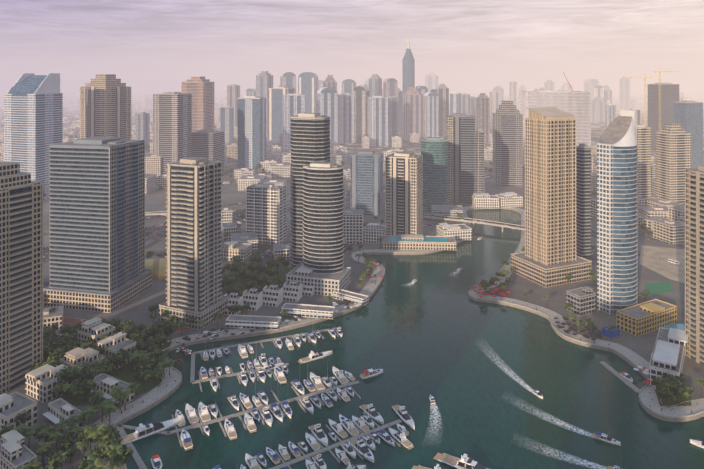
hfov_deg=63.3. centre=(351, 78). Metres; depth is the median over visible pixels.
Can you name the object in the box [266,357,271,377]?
boat
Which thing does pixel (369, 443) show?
boat
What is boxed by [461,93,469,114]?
tower
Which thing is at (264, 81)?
tower
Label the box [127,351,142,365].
palm
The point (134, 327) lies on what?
tree
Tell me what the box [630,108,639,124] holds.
tower
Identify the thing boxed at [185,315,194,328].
tree
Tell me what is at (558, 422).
wake foam
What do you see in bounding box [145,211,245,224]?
flyover
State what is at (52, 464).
tree
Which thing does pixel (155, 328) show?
tree
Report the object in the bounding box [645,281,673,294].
tennis court
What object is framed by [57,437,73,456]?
tree
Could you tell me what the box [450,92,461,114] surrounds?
tower
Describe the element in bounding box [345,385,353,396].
boat
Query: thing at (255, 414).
boat
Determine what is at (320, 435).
boat
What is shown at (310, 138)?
tower
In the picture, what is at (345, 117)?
tower
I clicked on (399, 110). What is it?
tower
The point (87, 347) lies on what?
tree
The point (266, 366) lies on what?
boat
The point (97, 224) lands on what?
tower
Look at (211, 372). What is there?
boat
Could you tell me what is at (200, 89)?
tower
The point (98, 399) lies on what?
palm
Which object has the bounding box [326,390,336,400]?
boat
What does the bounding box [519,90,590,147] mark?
building
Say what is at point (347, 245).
peninsula road
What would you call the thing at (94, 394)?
palm
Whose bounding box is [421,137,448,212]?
tower
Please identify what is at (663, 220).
city blocks
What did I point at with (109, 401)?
palm
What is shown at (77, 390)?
palm
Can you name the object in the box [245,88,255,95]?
tower
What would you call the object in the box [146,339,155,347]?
tree
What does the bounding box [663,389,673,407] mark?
tree
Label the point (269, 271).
tree
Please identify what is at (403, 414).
boat
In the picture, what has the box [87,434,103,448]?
tree
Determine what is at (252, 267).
tree
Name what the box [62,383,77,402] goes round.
palm
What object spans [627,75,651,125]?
crane
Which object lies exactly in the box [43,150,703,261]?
highway road
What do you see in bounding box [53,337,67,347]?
tree
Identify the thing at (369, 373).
boat
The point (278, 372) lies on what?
boat
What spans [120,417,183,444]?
boat
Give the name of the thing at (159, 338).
tree
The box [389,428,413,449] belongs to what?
boat
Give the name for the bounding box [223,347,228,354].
boat
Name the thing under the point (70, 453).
tree
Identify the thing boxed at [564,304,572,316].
palm
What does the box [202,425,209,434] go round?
boat
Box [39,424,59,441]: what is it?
tree
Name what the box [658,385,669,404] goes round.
palm
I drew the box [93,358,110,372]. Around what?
tree
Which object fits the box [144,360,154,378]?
tree
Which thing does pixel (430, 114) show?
tower
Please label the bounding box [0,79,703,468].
ground
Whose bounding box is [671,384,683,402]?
palm
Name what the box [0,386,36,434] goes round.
villa
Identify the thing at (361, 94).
tower
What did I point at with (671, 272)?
site sand
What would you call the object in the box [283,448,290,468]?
boat
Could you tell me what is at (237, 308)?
tree
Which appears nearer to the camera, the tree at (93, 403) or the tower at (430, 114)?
the tree at (93, 403)
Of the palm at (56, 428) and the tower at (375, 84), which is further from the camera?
the tower at (375, 84)
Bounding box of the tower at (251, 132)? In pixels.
[237,96,266,170]
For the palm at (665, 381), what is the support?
on the plaza lawn at (680, 399)
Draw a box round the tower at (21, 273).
[0,161,42,392]
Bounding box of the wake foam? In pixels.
[409,271,605,468]
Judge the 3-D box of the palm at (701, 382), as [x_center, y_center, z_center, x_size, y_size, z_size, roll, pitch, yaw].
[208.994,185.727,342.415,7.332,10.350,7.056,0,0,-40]
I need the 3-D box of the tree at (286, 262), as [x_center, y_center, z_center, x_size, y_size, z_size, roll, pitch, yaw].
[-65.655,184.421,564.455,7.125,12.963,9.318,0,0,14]
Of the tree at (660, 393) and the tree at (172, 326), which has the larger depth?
the tree at (172, 326)
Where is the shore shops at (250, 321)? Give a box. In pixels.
[225,314,280,329]
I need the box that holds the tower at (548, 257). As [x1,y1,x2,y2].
[511,107,591,287]
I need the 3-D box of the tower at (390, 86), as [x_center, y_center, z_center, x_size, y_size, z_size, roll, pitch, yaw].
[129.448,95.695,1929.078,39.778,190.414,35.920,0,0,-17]
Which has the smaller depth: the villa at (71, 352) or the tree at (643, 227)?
the villa at (71, 352)
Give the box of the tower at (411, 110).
[403,87,420,139]
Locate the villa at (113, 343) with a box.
[98,333,135,368]
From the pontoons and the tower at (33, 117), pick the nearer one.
the pontoons
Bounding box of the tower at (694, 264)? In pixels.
[685,165,703,365]
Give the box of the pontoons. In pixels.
[116,327,639,468]
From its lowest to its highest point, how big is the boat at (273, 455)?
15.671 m
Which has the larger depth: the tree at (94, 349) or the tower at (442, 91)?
the tower at (442, 91)
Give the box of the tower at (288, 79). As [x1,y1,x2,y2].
[280,72,295,87]
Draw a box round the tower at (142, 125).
[135,112,149,149]
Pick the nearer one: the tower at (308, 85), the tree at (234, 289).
the tree at (234, 289)
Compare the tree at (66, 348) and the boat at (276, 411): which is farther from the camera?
the tree at (66, 348)
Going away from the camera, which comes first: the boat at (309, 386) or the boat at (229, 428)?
the boat at (229, 428)
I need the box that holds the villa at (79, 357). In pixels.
[59,349,104,382]
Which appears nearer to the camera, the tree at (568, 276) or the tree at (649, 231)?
the tree at (568, 276)
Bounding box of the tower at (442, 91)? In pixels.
[436,84,448,135]
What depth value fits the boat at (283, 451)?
292.17 m
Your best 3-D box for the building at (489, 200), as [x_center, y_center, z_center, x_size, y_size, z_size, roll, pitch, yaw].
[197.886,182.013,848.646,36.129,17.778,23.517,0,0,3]
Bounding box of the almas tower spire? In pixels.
[403,36,413,58]
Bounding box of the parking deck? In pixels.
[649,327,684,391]
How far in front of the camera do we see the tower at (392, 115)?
1673.27 m
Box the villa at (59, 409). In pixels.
[43,398,82,430]
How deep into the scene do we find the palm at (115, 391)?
330.96 m
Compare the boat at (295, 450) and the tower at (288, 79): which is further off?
the tower at (288, 79)
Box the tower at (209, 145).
[192,129,224,175]
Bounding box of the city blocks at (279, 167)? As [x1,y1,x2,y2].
[234,133,524,190]
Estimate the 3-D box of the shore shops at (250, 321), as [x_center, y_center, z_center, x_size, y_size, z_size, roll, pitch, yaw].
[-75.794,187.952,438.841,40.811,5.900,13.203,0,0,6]
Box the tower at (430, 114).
[423,92,438,138]
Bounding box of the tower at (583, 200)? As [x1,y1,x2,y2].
[576,143,590,257]
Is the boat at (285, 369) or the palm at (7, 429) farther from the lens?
the boat at (285, 369)
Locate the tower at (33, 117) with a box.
[4,73,62,199]
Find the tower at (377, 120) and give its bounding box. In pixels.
[368,96,387,146]
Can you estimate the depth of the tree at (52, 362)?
356.38 m
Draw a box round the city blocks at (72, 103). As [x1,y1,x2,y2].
[0,87,690,110]
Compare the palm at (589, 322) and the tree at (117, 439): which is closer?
the tree at (117, 439)
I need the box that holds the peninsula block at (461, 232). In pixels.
[436,223,471,240]
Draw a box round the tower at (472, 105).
[470,96,475,130]
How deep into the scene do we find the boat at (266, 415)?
323.59 m
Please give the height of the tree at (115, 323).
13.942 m
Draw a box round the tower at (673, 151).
[656,123,690,205]
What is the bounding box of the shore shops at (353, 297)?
[331,289,368,305]
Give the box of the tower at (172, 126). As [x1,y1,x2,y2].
[153,92,191,174]
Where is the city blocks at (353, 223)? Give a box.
[221,183,363,259]
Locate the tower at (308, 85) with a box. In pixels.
[298,72,317,112]
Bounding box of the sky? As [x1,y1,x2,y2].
[0,0,703,78]
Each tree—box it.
[0,430,11,437]
[14,410,30,424]
[35,426,43,441]
[37,448,48,461]
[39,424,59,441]
[43,325,51,339]
[43,342,57,357]
[43,355,60,367]
[45,449,59,461]
[45,456,61,468]
[47,347,64,357]
[49,332,57,338]
[51,323,58,329]
[51,377,65,398]
[52,334,66,344]
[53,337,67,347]
[53,366,74,382]
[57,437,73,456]
[59,324,70,333]
[59,344,70,354]
[62,383,70,399]
[62,430,74,440]
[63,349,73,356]
[64,333,77,344]
[65,448,75,462]
[69,338,81,346]
[70,346,79,351]
[73,322,82,333]
[77,366,96,380]
[77,430,91,451]
[77,461,87,468]
[78,377,95,401]
[79,342,90,349]
[79,359,97,372]
[81,339,94,348]
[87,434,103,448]
[90,344,103,353]
[91,400,99,406]
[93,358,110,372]
[94,446,106,459]
[98,333,113,343]
[103,424,114,437]
[103,436,120,444]
[103,437,117,453]
[105,430,122,441]
[105,441,119,457]
[109,315,120,327]
[110,354,123,373]
[114,447,132,468]
[115,325,122,332]
[115,453,127,468]
[116,348,129,368]
[118,329,128,338]
[120,320,134,328]
[122,323,137,332]
[122,326,133,335]
[129,332,146,348]
[133,370,143,379]
[135,362,147,382]
[137,322,145,331]
[139,329,149,340]
[139,342,148,353]
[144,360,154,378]
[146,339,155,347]
[146,342,158,353]
[148,305,156,312]
[149,323,162,335]
[149,356,160,366]
[150,318,160,340]
[150,348,162,357]
[153,333,165,347]
[154,327,166,345]
[154,333,166,347]
[160,320,170,330]
[161,309,170,317]
[161,320,177,342]
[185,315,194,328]
[223,272,235,288]
[224,263,230,272]
[227,285,238,294]
[228,305,235,312]
[231,255,241,262]
[231,263,240,277]
[231,304,240,314]
[243,280,255,289]
[247,262,257,271]
[252,285,260,291]
[254,255,262,263]
[262,266,273,281]
[267,275,278,285]
[281,259,288,265]
[565,273,571,279]
[639,224,647,234]
[645,228,652,237]
[651,377,659,385]
[656,387,665,404]
[661,372,674,383]
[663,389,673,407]
[669,388,679,395]
[679,383,691,400]
[680,373,685,382]
[681,389,691,406]
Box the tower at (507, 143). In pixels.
[493,101,522,186]
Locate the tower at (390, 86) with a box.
[383,78,397,96]
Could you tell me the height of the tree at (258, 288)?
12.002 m
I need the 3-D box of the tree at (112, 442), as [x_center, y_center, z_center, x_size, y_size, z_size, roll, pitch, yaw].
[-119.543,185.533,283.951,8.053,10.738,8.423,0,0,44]
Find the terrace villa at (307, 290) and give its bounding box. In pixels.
[299,283,313,295]
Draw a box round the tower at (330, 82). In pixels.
[323,75,336,90]
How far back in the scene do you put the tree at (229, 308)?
456.69 m
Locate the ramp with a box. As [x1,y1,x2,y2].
[145,239,160,248]
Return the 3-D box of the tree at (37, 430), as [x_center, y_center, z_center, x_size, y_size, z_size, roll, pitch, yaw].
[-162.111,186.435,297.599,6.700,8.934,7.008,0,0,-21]
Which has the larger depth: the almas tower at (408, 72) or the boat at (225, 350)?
the almas tower at (408, 72)
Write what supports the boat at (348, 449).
on the water
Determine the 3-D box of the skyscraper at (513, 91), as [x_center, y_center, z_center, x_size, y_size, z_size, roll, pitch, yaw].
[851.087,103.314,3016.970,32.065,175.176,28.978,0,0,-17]
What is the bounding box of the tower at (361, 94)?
[353,86,369,142]
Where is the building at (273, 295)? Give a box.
[263,284,282,306]
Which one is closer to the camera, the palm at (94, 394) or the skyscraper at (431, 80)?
the palm at (94, 394)
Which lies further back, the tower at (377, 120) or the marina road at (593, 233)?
the tower at (377, 120)
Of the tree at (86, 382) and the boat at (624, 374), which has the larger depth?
the boat at (624, 374)
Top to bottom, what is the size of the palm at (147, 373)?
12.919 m
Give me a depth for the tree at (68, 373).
344.78 m
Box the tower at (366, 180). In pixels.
[350,150,382,215]
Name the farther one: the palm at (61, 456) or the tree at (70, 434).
the tree at (70, 434)
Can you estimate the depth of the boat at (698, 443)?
300.33 m
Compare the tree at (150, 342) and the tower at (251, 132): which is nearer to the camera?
the tree at (150, 342)
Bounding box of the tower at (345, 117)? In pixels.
[338,93,353,143]
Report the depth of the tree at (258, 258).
573.99 m
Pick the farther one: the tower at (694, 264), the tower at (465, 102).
the tower at (465, 102)
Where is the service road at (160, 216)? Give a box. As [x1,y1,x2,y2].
[43,180,384,235]
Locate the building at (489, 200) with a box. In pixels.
[472,193,498,208]
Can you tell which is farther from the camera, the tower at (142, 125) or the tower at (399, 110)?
the tower at (399, 110)
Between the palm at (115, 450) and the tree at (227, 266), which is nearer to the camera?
the palm at (115, 450)
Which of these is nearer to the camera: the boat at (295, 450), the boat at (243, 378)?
the boat at (295, 450)
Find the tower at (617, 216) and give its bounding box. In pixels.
[597,110,637,313]
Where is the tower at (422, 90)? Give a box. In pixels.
[416,86,427,135]
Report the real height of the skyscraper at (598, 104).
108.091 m
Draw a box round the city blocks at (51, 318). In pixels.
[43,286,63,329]
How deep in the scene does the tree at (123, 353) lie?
374.14 m
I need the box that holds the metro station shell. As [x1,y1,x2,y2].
[145,258,166,279]
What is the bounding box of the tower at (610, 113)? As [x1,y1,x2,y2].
[605,104,616,128]
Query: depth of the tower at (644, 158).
824.06 m
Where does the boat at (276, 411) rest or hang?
on the water
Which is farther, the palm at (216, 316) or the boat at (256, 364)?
the palm at (216, 316)
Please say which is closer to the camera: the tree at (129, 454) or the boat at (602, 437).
the tree at (129, 454)
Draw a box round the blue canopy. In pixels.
[602,325,618,337]
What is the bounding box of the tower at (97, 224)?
[43,137,151,312]
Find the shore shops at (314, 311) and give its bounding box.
[280,303,335,318]
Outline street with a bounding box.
[43,182,236,200]
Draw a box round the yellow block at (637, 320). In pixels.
[617,299,676,336]
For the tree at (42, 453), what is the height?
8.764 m
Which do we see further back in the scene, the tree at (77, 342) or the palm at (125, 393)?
the tree at (77, 342)
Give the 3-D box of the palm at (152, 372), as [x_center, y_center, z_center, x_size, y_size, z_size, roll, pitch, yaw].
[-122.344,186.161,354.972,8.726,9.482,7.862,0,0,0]
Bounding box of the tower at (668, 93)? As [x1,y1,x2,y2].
[648,83,679,150]
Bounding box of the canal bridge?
[423,214,524,231]
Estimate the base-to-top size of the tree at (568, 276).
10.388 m
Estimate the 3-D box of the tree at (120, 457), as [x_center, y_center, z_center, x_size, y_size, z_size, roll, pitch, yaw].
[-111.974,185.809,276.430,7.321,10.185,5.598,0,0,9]
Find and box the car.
[668,259,679,264]
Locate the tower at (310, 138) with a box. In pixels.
[290,113,329,268]
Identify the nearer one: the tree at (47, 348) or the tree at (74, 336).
the tree at (47, 348)
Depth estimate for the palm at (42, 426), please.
296.43 m
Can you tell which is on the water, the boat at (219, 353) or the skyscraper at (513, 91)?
the boat at (219, 353)
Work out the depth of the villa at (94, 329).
405.76 m
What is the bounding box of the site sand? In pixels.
[640,245,684,282]
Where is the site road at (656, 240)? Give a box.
[638,233,684,247]
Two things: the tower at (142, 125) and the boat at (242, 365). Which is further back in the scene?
the tower at (142, 125)
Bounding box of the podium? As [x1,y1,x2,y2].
[286,263,350,296]
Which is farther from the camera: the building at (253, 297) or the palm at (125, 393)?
the building at (253, 297)
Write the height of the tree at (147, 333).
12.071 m
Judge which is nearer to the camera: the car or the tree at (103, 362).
the tree at (103, 362)
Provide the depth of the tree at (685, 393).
331.62 m
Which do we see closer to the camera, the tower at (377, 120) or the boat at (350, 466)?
the boat at (350, 466)
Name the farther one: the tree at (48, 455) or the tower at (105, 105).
the tower at (105, 105)
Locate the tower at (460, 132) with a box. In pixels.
[445,113,474,203]
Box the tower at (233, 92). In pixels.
[227,84,239,126]
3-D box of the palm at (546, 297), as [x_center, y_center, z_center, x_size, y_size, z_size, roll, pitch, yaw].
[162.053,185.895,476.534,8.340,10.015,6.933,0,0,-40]
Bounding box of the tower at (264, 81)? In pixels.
[256,71,272,136]
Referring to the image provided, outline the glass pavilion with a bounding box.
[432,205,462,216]
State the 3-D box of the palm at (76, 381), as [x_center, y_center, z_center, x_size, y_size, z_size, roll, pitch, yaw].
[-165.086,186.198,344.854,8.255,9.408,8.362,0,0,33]
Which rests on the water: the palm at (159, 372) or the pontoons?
the pontoons
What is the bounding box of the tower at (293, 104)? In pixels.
[283,93,304,149]
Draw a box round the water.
[111,209,703,468]
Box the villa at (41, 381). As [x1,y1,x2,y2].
[25,364,69,402]
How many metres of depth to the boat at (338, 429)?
311.58 m
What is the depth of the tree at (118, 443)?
280.78 m
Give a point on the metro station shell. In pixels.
(157, 267)
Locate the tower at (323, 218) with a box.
[303,161,343,273]
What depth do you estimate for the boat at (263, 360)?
387.78 m
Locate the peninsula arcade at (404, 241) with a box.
[382,233,455,249]
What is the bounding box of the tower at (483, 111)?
[476,93,489,142]
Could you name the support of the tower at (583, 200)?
on the parking lot at (594, 255)
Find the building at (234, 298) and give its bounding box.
[224,292,242,314]
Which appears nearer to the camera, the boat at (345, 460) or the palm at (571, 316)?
the boat at (345, 460)
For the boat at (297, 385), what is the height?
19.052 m
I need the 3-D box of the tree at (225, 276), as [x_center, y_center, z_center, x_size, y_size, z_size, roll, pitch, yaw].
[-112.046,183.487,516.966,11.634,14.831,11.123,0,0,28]
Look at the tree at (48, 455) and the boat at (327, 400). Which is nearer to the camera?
the tree at (48, 455)
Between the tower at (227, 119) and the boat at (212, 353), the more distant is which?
the tower at (227, 119)
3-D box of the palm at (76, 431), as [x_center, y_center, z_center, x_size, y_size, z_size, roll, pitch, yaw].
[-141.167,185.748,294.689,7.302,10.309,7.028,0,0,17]
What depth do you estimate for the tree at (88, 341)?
388.89 m
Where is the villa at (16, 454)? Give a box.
[0,434,36,468]
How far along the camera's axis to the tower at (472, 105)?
2077.94 m
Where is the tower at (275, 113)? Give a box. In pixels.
[268,87,295,146]
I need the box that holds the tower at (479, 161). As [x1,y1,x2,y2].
[476,129,483,194]
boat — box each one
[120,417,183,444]
[151,454,161,468]
[175,409,184,426]
[180,428,192,450]
[185,404,198,424]
[198,401,210,421]
[200,367,207,378]
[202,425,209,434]
[203,336,208,360]
[208,404,217,417]
[209,334,214,358]
[209,368,214,376]
[210,378,217,390]
[216,349,221,357]
[216,367,221,374]
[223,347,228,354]
[224,419,236,439]
[225,366,229,373]
[227,395,238,410]
[238,344,247,358]
[238,371,247,385]
[239,393,252,409]
[240,362,244,370]
[244,413,256,432]
[245,453,260,468]
[247,344,253,353]
[247,361,253,369]
[248,362,255,381]
[250,409,259,422]
[252,379,261,406]
[253,359,259,368]
[255,367,265,382]
[255,452,266,466]
[257,362,283,371]
[258,390,267,404]
[259,353,267,364]
[259,406,272,425]
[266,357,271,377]
[266,447,280,464]
[269,403,282,421]
[274,338,282,348]
[274,366,286,383]
[278,444,289,460]
[280,401,291,417]
[281,366,287,373]
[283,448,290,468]
[285,338,293,350]
[288,440,300,457]
[290,379,303,394]
[293,334,300,346]
[297,441,307,451]
[298,351,331,363]
[298,396,313,413]
[300,334,305,341]
[304,360,314,392]
[305,433,319,450]
[306,331,316,342]
[306,458,315,468]
[308,424,327,446]
[310,372,324,390]
[310,395,320,408]
[312,454,326,468]
[320,374,331,387]
[321,394,332,407]
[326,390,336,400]
[328,328,335,337]
[328,431,335,441]
[329,377,336,385]
[329,419,348,438]
[332,366,348,384]
[335,328,342,336]
[335,447,349,464]
[337,388,350,401]
[339,414,359,436]
[340,422,355,458]
[345,371,354,380]
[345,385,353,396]
[347,462,365,468]
[348,437,373,462]
[352,414,368,431]
[359,368,382,379]
[359,404,383,424]
[360,397,373,428]
[360,416,374,450]
[368,432,379,443]
[376,430,394,445]
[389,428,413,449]
[391,405,414,429]
[397,423,408,435]
[412,464,444,468]
[429,394,434,404]
[433,453,487,468]
[532,389,542,398]
[591,431,620,445]
[606,465,624,468]
[620,371,632,382]
[690,438,703,447]
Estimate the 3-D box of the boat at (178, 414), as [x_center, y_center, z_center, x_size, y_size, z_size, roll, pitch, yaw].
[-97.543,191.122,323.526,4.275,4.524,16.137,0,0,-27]
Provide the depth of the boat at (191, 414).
324.25 m
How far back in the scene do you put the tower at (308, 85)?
1863.58 m
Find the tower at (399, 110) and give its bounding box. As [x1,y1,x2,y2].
[398,90,401,130]
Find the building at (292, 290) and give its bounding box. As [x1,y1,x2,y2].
[283,280,301,301]
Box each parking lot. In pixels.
[252,242,290,265]
[581,245,596,260]
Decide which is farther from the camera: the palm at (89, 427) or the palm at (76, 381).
the palm at (76, 381)
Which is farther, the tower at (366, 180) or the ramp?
the tower at (366, 180)
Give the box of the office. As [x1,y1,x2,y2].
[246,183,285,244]
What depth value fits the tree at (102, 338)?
392.50 m
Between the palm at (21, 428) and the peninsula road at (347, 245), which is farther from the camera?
the peninsula road at (347, 245)
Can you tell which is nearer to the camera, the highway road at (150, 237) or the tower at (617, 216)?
the tower at (617, 216)
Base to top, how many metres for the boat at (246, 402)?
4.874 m
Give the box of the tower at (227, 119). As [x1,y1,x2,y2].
[220,106,233,146]
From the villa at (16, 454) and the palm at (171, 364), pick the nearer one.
the villa at (16, 454)
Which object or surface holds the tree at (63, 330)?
on the garden lawn at (126, 374)
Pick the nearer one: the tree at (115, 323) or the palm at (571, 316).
the tree at (115, 323)
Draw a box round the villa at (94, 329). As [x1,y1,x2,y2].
[75,318,114,347]
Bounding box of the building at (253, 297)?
[243,288,262,310]
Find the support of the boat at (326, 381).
on the water
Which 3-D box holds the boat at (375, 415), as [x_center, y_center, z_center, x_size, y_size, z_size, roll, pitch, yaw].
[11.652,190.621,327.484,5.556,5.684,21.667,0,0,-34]
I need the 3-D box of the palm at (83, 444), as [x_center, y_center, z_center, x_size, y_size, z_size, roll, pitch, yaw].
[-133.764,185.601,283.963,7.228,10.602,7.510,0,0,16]
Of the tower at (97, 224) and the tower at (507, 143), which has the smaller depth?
the tower at (97, 224)
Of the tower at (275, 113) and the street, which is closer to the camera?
the street
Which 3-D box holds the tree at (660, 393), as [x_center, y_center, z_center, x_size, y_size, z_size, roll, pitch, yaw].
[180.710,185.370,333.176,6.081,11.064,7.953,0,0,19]
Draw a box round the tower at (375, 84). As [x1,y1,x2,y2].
[368,74,381,96]
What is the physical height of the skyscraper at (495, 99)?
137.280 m
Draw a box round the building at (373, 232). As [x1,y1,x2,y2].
[364,222,386,243]
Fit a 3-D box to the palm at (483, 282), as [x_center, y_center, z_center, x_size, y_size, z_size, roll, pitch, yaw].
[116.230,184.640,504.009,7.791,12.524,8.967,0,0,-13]
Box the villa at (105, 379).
[90,369,133,405]
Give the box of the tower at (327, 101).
[317,87,337,145]
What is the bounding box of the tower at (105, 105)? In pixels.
[80,74,130,139]
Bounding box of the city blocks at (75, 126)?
[0,98,237,144]
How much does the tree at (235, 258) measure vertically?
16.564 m
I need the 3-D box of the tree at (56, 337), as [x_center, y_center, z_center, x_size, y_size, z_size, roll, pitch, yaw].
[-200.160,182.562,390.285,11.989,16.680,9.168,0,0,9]
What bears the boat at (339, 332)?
on the water
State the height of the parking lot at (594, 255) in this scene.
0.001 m
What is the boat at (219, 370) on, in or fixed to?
on the water
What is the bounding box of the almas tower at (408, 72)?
[402,59,414,136]
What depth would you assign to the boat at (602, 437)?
303.87 m
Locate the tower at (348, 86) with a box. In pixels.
[342,79,355,94]
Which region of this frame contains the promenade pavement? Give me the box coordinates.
[79,206,703,468]
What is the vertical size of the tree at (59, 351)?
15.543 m
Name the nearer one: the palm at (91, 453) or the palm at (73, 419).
the palm at (91, 453)
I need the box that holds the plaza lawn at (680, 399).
[655,389,691,405]
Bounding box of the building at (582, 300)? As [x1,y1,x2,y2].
[566,287,595,315]
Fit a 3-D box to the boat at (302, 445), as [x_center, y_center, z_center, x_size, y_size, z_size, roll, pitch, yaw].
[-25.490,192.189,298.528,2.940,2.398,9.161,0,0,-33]
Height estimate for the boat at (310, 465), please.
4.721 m
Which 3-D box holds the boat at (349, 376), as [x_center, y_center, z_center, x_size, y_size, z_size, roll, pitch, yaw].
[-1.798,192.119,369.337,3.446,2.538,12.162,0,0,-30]
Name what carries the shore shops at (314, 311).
on the ground at (136, 311)
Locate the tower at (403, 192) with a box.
[385,152,422,235]
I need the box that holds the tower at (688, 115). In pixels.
[674,100,702,168]
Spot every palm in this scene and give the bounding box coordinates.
[0,423,13,435]
[12,424,30,442]
[22,425,35,443]
[26,457,41,468]
[36,441,55,466]
[38,423,53,441]
[43,427,59,445]
[49,431,64,450]
[53,450,66,468]
[54,420,68,438]
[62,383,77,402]
[66,422,78,444]
[67,416,82,424]
[70,426,83,448]
[71,364,82,379]
[72,377,81,393]
[72,386,84,405]
[76,413,90,426]
[76,440,89,456]
[78,387,90,401]
[79,407,97,424]
[81,424,96,446]
[84,449,100,460]
[86,457,101,465]
[87,388,103,402]
[87,457,106,468]
[88,423,108,450]
[93,390,103,401]
[94,432,110,446]
[95,401,108,421]
[99,398,113,417]
[101,403,117,425]
[102,443,113,463]
[106,459,121,468]
[107,385,124,406]
[107,444,124,459]
[114,393,126,409]
[120,388,132,409]
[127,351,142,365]
[128,353,136,371]
[128,382,140,398]
[139,370,152,391]
[141,352,151,360]
[151,370,158,385]
[153,368,163,386]
[155,362,164,380]
[159,357,170,378]
[165,359,175,374]
[177,320,187,334]
[198,319,206,332]
[212,313,222,329]
[281,309,287,315]
[324,293,333,300]
[359,274,365,286]
[480,279,487,293]
[501,269,509,281]
[542,295,550,306]
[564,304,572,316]
[567,313,576,326]
[575,320,583,332]
[584,317,595,335]
[607,326,616,333]
[658,377,673,400]
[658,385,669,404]
[664,394,676,406]
[667,377,679,383]
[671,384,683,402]
[695,379,703,396]
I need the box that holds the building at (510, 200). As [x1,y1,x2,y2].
[496,193,522,206]
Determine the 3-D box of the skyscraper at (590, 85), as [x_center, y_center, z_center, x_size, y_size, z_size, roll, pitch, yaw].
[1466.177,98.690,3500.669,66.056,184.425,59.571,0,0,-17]
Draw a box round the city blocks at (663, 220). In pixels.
[590,145,684,243]
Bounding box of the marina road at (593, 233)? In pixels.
[591,229,684,270]
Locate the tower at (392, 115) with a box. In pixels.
[388,96,397,142]
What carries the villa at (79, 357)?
on the garden lawn at (126, 374)
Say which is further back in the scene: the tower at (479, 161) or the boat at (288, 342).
the tower at (479, 161)
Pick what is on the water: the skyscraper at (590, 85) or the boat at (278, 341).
the boat at (278, 341)
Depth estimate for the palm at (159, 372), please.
353.12 m
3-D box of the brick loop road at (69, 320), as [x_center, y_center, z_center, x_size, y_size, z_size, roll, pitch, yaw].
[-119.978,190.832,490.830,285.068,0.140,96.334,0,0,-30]
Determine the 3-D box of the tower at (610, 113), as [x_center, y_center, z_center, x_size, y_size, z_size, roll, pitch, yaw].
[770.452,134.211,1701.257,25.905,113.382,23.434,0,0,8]
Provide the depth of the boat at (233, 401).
337.76 m
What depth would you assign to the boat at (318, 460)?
284.95 m
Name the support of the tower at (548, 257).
on the ground at (136, 311)
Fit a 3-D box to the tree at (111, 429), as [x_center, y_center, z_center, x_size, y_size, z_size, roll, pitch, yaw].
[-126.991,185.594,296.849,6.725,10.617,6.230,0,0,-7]
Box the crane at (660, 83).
[654,71,673,127]
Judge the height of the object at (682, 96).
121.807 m
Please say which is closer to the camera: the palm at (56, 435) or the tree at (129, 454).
the tree at (129, 454)
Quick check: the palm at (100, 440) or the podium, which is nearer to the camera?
the palm at (100, 440)
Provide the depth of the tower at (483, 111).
1683.89 m
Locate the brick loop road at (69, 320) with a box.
[63,314,228,332]
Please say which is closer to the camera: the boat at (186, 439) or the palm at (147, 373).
the boat at (186, 439)
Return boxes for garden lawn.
[44,339,170,405]
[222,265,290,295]
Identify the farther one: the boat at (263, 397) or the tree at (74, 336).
the tree at (74, 336)
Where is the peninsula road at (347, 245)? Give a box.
[343,222,443,254]
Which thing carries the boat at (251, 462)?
on the water
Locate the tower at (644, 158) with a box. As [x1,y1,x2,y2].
[637,125,650,198]
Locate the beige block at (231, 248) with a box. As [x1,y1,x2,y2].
[221,239,251,261]
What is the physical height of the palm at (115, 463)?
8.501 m
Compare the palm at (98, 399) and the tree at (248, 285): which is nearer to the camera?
the palm at (98, 399)
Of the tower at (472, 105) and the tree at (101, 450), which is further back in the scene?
the tower at (472, 105)
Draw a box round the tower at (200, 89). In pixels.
[182,76,213,131]
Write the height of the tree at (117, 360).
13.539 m
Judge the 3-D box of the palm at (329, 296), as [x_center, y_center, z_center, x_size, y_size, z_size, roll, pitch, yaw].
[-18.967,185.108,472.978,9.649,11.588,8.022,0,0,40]
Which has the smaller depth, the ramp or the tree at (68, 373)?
the tree at (68, 373)
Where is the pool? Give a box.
[658,323,684,330]
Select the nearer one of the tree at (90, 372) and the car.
the tree at (90, 372)
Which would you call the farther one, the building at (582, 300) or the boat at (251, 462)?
the building at (582, 300)
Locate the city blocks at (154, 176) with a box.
[0,134,237,193]
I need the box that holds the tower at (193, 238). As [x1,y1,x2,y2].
[159,157,227,329]

